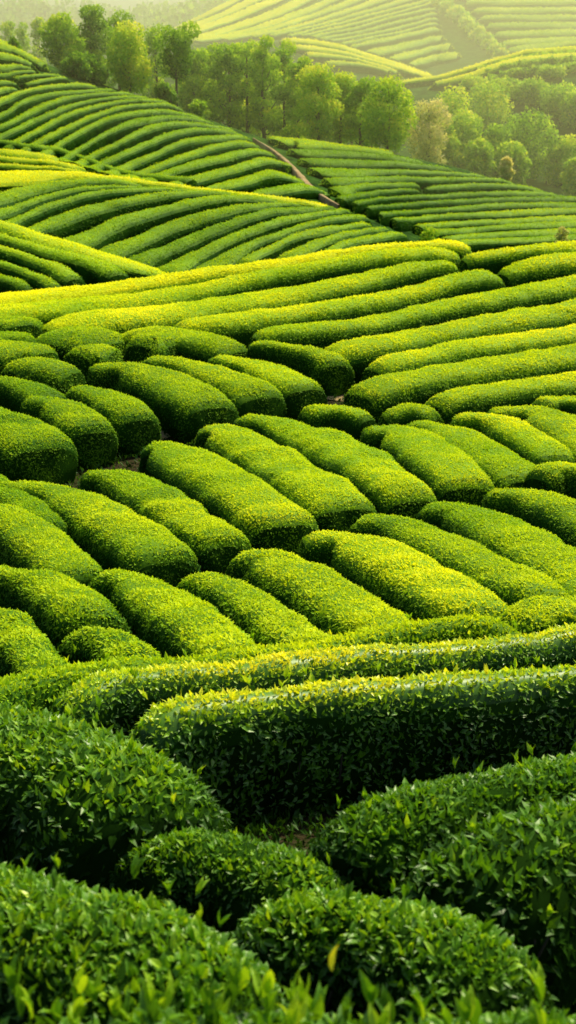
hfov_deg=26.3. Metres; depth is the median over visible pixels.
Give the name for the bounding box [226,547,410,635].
tea hedge
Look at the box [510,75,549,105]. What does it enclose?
round tree
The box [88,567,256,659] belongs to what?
tea hedge
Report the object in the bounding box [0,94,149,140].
tea row
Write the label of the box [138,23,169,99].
tall tree
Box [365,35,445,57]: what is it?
tea row
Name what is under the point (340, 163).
tea row
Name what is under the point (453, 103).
round tree
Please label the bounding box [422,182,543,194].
tea row
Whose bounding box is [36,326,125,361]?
tea hedge
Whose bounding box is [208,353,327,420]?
tea hedge
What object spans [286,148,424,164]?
tea row
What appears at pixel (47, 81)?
tea row
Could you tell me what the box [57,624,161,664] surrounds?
tea hedge
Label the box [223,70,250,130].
tall tree
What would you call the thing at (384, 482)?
tea hedge
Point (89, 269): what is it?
tea row
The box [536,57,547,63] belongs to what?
shrub
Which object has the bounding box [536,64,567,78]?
round tree
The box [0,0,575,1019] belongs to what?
ground
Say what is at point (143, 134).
tea row
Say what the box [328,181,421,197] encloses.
tea row
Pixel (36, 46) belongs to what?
hazy tree
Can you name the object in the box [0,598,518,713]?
tea hedge
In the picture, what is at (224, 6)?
tea row
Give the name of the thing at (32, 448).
tea hedge
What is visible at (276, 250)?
tea row
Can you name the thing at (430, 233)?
shrub
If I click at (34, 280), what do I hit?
tea row
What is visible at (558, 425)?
tea hedge
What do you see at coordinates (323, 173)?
tea row
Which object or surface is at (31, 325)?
tea hedge
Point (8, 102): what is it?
tea row
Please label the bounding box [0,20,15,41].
hazy tree
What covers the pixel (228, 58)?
tall tree
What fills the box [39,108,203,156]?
tea row
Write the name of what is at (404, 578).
tea hedge
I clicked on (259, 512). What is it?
tea hedge
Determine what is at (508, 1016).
tea hedge
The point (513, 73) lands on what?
shrub
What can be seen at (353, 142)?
tall tree
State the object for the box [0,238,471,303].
tea row
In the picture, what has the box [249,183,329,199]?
tea row
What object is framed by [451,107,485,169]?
round tree
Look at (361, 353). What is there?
tea row
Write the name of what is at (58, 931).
tea hedge
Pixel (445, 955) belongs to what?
tea hedge
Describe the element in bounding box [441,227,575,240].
tea row
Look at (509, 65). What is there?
shrub
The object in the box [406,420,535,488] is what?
tea hedge
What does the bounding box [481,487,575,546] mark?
tea hedge
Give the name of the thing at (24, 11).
distant wood
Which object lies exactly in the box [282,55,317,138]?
tall tree
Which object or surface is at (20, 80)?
tea row
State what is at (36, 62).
tea row
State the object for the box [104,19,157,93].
round tree
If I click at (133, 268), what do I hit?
tea row
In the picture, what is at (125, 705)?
tea hedge
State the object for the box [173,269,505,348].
tea row
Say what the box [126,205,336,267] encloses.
tea row
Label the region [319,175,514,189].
tea row
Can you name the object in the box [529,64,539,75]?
shrub
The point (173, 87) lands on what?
tall tree
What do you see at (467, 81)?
round tree
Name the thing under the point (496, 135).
round tree
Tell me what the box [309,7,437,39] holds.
tea row
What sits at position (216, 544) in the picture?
tea hedge
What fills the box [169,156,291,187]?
tea row
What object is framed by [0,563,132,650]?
tea hedge
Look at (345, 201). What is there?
tea row
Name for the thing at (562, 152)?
round tree
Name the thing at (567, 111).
round tree
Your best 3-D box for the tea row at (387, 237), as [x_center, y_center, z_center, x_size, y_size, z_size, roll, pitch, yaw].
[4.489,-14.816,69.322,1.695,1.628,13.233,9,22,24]
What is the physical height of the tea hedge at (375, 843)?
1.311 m
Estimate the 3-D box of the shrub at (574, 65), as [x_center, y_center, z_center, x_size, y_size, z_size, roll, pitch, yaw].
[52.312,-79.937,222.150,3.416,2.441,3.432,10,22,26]
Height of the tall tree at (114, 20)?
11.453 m
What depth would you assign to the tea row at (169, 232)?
72.06 m
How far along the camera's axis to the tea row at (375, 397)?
23.89 m
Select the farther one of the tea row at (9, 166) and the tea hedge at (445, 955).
the tea row at (9, 166)
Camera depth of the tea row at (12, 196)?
75.53 m
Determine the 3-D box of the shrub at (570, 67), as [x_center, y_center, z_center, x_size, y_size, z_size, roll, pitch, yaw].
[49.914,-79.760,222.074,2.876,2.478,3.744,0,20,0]
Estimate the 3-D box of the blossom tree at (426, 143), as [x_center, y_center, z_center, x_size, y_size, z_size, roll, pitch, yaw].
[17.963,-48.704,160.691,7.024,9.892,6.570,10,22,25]
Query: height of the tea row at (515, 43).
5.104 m
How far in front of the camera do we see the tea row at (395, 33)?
357.54 m
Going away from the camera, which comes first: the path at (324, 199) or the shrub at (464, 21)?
the path at (324, 199)
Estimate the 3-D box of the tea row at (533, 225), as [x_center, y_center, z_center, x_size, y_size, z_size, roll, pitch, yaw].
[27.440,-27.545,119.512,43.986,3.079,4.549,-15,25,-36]
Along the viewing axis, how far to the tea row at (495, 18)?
362.10 m
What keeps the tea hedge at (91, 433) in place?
on the ground
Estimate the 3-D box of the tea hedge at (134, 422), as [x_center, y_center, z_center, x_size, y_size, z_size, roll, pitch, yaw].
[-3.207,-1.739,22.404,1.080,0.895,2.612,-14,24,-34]
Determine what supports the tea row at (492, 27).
on the ground
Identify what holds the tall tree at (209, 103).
on the ground
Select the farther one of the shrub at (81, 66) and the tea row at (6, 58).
the shrub at (81, 66)
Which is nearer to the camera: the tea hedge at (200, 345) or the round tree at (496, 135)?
the tea hedge at (200, 345)
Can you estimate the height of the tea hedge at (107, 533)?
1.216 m
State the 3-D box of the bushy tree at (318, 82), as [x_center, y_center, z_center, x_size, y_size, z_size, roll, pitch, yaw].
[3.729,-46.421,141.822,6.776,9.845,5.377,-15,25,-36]
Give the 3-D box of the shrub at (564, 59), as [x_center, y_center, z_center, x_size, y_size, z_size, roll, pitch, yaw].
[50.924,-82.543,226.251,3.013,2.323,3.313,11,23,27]
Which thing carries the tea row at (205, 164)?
on the ground
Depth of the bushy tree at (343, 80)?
144.71 m
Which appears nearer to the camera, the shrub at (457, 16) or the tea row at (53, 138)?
the tea row at (53, 138)
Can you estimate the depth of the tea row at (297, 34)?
369.70 m
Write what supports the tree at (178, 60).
on the ground
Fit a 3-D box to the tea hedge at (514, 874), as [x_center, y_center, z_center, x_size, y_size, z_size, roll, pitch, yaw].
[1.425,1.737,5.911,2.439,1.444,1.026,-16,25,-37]
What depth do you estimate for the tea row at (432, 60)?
340.91 m
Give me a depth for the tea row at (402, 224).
117.87 m
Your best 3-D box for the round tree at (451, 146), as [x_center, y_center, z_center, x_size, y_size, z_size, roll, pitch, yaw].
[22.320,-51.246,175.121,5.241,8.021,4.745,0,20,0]
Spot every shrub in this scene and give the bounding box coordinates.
[8,36,21,48]
[59,51,100,80]
[89,65,108,85]
[153,81,178,105]
[188,99,206,117]
[418,226,440,241]
[429,0,446,8]
[438,0,454,13]
[445,4,465,17]
[451,11,469,24]
[458,15,475,28]
[464,21,482,34]
[467,25,485,39]
[474,32,494,44]
[477,62,489,68]
[480,36,498,49]
[485,72,499,82]
[486,42,505,54]
[491,47,509,58]
[498,70,510,78]
[498,155,515,180]
[499,63,509,70]
[504,63,517,69]
[508,68,520,78]
[515,59,529,68]
[517,67,530,77]
[527,58,541,67]
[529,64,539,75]
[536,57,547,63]
[545,55,559,64]
[552,50,565,53]
[554,226,568,241]
[560,55,572,63]
[561,61,574,73]
[571,61,575,72]
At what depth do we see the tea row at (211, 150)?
111.69 m
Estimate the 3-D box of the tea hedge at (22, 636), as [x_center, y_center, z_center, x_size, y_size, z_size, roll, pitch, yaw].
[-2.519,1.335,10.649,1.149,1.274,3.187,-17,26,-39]
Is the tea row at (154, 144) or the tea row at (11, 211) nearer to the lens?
the tea row at (11, 211)
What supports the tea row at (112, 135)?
on the ground
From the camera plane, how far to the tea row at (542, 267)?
32.48 m
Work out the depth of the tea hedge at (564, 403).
22.24 m
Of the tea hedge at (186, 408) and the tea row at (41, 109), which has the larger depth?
the tea row at (41, 109)
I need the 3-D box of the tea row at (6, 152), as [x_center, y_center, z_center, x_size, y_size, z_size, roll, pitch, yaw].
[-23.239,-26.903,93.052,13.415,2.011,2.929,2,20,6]
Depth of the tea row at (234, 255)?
69.10 m
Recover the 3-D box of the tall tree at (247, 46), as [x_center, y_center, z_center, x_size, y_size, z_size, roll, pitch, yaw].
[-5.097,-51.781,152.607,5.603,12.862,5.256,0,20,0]
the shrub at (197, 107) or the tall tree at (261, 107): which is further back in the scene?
the tall tree at (261, 107)
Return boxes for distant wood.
[0,0,228,50]
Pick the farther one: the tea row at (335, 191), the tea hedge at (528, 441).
the tea row at (335, 191)
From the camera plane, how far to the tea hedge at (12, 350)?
25.72 m
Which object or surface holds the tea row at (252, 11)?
on the ground
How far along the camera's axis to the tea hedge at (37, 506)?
16.02 m
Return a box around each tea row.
[0,39,50,71]
[0,52,39,73]
[0,63,32,72]
[0,69,36,81]
[0,79,20,90]
[0,82,96,111]
[0,86,17,97]
[0,88,116,124]
[0,91,133,132]
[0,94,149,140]
[0,148,60,160]
[0,155,87,172]
[0,162,83,171]
[0,170,327,207]
[0,177,142,207]
[0,184,162,221]
[0,220,165,277]
[0,232,129,284]
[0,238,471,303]
[0,245,85,286]
[0,245,459,323]
[0,260,60,289]
[0,274,32,292]
[2,98,167,149]
[5,186,196,227]
[12,72,60,88]
[21,102,184,151]
[22,76,69,89]
[28,189,242,238]
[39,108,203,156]
[41,260,458,334]
[58,114,214,162]
[63,194,277,249]
[66,120,233,166]
[82,126,239,174]
[99,134,252,175]
[100,201,302,258]
[117,139,261,178]
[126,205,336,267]
[138,148,277,181]
[156,207,351,272]
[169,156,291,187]
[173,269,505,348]
[174,0,244,28]
[176,0,265,30]
[181,0,284,35]
[190,0,315,42]
[191,0,344,44]
[193,213,371,268]
[202,169,303,192]
[219,0,368,42]
[236,221,372,264]
[248,0,394,40]
[248,274,575,349]
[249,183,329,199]
[267,0,420,40]
[267,136,394,155]
[277,226,388,258]
[279,37,431,74]
[286,0,429,38]
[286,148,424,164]
[289,44,430,78]
[296,157,452,171]
[299,2,434,38]
[302,51,403,78]
[306,167,486,178]
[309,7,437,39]
[319,11,438,41]
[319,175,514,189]
[321,59,394,78]
[323,231,408,250]
[325,297,575,385]
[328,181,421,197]
[329,17,440,42]
[334,188,420,208]
[339,22,441,46]
[343,343,575,424]
[349,26,441,50]
[350,189,558,214]
[361,323,575,382]
[364,195,575,219]
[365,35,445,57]
[370,45,575,88]
[377,201,575,225]
[389,43,454,63]
[390,207,575,231]
[407,51,461,69]
[412,214,575,235]
[420,220,575,239]
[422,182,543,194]
[425,371,575,424]
[428,51,575,90]
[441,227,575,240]
[458,234,575,252]
[458,240,575,274]
[462,0,575,8]
[470,6,575,17]
[477,13,575,24]
[485,21,575,32]
[494,27,575,41]
[497,251,575,287]
[503,36,575,48]
[507,40,575,53]
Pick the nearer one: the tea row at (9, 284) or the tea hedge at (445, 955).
the tea hedge at (445, 955)
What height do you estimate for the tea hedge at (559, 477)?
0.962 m
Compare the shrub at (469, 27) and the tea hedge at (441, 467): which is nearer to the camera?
the tea hedge at (441, 467)
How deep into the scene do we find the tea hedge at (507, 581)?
13.51 m
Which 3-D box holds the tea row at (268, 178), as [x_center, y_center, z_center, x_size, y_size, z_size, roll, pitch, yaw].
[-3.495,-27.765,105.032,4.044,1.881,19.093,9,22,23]
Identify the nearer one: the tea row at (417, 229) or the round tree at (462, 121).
the tea row at (417, 229)
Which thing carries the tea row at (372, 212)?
on the ground
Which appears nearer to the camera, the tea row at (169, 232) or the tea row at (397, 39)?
the tea row at (169, 232)
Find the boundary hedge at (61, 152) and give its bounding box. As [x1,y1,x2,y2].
[0,139,196,186]
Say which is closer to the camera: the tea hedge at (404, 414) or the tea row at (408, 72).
the tea hedge at (404, 414)
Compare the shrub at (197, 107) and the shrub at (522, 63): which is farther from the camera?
the shrub at (522, 63)
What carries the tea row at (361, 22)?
on the ground
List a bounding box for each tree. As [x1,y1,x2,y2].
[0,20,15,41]
[14,22,30,54]
[29,17,46,63]
[36,11,86,70]
[76,3,114,77]
[98,9,137,89]
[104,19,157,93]
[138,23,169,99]
[152,19,201,106]
[171,67,197,111]
[172,47,213,118]
[196,42,227,121]
[201,42,248,128]
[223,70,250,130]
[228,39,268,133]
[245,61,268,136]
[248,34,290,138]
[264,54,287,138]
[268,38,297,136]
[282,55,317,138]
[292,62,344,140]
[302,116,316,139]
[319,116,343,143]
[322,68,362,144]
[339,75,383,146]
[342,101,362,146]
[356,73,418,153]
[404,98,452,164]
[431,83,480,132]
[431,124,462,165]
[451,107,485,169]
[458,73,487,93]
[462,136,497,177]
[465,75,514,128]
[481,123,511,177]
[490,75,524,99]
[494,140,531,184]
[502,105,559,179]
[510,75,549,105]
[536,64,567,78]
[536,80,574,118]
[542,133,575,185]
[557,87,575,129]
[559,157,575,195]
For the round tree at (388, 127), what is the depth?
138.20 m
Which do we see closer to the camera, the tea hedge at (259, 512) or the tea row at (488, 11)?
the tea hedge at (259, 512)
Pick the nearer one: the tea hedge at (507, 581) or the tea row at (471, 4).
the tea hedge at (507, 581)
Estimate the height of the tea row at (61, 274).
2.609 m
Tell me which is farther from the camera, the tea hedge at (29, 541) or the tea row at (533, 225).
the tea row at (533, 225)
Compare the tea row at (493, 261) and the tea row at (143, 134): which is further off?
the tea row at (143, 134)
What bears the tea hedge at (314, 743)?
on the ground
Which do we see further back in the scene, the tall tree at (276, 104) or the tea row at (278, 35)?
the tea row at (278, 35)
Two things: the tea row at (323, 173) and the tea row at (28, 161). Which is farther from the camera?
the tea row at (323, 173)
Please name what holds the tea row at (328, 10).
on the ground
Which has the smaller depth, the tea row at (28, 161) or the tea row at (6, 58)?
the tea row at (28, 161)
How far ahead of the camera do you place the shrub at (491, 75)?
221.79 m
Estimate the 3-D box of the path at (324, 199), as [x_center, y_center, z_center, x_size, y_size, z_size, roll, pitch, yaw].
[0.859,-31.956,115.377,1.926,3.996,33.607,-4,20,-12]
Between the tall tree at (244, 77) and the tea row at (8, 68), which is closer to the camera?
the tea row at (8, 68)
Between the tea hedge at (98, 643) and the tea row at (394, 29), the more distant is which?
the tea row at (394, 29)
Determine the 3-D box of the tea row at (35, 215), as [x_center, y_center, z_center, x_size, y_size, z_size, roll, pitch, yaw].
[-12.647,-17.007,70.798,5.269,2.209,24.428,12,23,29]
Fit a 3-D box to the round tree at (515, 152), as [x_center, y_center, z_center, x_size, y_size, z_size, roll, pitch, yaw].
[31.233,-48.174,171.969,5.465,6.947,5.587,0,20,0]
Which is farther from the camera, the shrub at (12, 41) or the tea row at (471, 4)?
the tea row at (471, 4)
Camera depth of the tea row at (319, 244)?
67.81 m
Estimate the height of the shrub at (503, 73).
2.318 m
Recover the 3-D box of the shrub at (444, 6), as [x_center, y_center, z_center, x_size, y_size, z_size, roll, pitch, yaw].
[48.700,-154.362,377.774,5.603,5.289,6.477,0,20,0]
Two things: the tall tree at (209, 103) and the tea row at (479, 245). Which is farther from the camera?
the tall tree at (209, 103)
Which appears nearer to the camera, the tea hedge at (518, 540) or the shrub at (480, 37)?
the tea hedge at (518, 540)
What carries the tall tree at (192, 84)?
on the ground
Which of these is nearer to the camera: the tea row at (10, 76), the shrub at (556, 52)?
the tea row at (10, 76)
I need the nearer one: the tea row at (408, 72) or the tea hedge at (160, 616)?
the tea hedge at (160, 616)
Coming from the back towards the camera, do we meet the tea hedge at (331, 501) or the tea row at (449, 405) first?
the tea row at (449, 405)
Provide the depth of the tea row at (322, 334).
28.87 m
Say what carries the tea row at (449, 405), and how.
on the ground
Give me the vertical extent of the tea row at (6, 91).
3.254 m
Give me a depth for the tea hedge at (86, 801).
6.34 m
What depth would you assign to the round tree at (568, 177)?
169.84 m
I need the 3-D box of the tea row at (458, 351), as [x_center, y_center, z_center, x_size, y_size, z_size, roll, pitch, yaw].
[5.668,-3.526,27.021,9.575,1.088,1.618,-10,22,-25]
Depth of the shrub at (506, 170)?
137.63 m
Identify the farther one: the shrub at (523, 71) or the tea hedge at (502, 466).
the shrub at (523, 71)
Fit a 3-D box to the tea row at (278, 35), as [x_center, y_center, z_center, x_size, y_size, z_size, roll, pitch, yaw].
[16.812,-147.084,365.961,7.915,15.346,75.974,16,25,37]
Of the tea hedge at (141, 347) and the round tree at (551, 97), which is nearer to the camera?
the tea hedge at (141, 347)
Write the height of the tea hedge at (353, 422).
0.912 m
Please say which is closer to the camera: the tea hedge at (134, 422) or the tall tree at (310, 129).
the tea hedge at (134, 422)
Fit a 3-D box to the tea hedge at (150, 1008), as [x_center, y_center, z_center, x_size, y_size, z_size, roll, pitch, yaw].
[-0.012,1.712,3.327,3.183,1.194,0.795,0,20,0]
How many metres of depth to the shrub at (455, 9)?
371.46 m
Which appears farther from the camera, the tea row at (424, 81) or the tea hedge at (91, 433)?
the tea row at (424, 81)
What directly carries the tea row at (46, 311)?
on the ground
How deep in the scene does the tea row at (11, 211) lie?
73.55 m
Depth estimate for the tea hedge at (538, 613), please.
11.03 m
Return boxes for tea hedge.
[0,314,43,338]
[0,330,36,342]
[0,339,58,373]
[0,356,85,393]
[0,375,66,412]
[0,407,77,484]
[0,474,70,537]
[0,479,200,586]
[0,503,102,586]
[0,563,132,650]
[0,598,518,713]
[0,607,69,677]
[0,693,237,893]
[0,852,289,1023]
[0,944,563,1023]
[20,395,118,468]
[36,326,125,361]
[49,620,575,739]
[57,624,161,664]
[63,343,123,379]
[64,384,161,455]
[77,468,250,574]
[85,361,238,442]
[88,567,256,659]
[100,791,356,939]
[122,325,247,362]
[123,331,179,362]
[123,653,575,827]
[137,440,318,554]
[141,355,286,417]
[176,571,332,647]
[191,422,377,531]
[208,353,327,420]
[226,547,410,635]
[227,860,559,1023]
[233,413,437,519]
[246,339,354,395]
[297,529,507,621]
[298,403,375,440]
[307,742,575,899]
[347,513,569,605]
[360,423,494,505]
[377,402,443,426]
[390,766,575,1013]
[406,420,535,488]
[416,500,575,596]
[442,953,575,1023]
[450,410,575,464]
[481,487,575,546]
[487,404,575,461]
[498,594,575,635]
[525,460,575,498]
[531,395,575,414]
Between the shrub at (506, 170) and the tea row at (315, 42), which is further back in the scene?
the tea row at (315, 42)
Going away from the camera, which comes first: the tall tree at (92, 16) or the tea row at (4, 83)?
the tea row at (4, 83)
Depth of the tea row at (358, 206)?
121.10 m
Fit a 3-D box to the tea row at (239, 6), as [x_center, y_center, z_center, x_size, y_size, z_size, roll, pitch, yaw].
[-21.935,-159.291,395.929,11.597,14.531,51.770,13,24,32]
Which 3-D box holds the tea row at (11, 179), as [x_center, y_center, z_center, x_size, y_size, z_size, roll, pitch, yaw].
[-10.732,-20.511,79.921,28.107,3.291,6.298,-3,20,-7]
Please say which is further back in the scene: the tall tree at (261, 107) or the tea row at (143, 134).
the tall tree at (261, 107)
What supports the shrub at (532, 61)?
on the ground
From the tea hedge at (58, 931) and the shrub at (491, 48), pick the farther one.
the shrub at (491, 48)
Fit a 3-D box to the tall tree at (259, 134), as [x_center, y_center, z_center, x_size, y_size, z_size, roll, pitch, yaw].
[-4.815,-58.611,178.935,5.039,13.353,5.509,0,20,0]
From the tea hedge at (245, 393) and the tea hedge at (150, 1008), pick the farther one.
the tea hedge at (245, 393)
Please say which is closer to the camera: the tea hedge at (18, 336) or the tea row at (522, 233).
the tea hedge at (18, 336)
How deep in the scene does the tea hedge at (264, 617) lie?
11.31 m
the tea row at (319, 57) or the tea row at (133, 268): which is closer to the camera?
the tea row at (133, 268)
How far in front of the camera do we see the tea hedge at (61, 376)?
24.25 m
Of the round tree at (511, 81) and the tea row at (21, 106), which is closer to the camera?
the tea row at (21, 106)
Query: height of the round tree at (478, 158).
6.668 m
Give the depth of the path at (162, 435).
22.59 m
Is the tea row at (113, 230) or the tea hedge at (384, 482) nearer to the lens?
the tea hedge at (384, 482)
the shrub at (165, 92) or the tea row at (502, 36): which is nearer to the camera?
the shrub at (165, 92)
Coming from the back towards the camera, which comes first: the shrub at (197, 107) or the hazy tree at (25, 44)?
the hazy tree at (25, 44)
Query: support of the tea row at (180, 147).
on the ground
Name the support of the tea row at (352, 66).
on the ground
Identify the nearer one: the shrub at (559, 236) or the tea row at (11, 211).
the tea row at (11, 211)
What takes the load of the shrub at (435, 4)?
on the ground
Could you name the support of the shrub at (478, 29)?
on the ground
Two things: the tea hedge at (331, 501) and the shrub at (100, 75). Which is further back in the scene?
the shrub at (100, 75)
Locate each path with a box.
[116,430,170,455]
[252,138,339,208]
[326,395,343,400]
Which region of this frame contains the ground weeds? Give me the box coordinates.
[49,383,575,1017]
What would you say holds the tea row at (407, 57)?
on the ground
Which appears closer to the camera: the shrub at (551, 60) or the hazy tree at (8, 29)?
the hazy tree at (8, 29)
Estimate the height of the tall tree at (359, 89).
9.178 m
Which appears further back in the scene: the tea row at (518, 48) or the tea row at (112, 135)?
the tea row at (518, 48)
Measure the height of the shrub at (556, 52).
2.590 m
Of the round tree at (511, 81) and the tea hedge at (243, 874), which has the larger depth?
the round tree at (511, 81)
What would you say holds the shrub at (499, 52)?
on the ground
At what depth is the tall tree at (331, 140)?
172.25 m
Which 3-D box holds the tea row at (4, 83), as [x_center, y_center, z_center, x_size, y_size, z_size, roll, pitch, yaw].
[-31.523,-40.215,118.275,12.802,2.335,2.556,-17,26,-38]
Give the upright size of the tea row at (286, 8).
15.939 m
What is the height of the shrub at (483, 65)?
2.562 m
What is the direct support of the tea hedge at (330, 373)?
on the ground
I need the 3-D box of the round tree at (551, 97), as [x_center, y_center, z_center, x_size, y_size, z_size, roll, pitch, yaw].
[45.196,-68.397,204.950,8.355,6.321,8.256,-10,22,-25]
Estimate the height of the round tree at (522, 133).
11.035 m
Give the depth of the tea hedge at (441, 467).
18.34 m
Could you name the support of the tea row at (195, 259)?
on the ground
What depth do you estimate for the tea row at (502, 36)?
348.20 m
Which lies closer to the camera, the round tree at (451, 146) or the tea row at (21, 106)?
the tea row at (21, 106)
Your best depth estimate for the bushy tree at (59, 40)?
141.06 m
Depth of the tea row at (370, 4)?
370.16 m
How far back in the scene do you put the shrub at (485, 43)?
343.41 m
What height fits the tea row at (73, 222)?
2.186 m
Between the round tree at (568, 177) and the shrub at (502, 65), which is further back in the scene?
the shrub at (502, 65)
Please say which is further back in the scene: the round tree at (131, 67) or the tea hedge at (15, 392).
the round tree at (131, 67)
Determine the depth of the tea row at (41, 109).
117.44 m
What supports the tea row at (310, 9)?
on the ground
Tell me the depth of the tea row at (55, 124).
114.90 m
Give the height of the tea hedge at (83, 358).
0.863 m
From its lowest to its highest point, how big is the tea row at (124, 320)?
1.603 m
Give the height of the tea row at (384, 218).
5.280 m
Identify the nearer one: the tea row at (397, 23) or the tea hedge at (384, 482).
the tea hedge at (384, 482)
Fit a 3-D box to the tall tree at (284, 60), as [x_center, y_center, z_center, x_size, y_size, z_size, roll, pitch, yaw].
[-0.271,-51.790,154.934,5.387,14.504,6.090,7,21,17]
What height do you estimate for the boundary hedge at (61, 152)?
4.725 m
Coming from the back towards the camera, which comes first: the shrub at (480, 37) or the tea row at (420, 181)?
the shrub at (480, 37)
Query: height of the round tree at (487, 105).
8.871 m
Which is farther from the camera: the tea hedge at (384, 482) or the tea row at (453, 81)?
the tea row at (453, 81)
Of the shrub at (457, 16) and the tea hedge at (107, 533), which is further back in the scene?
the shrub at (457, 16)

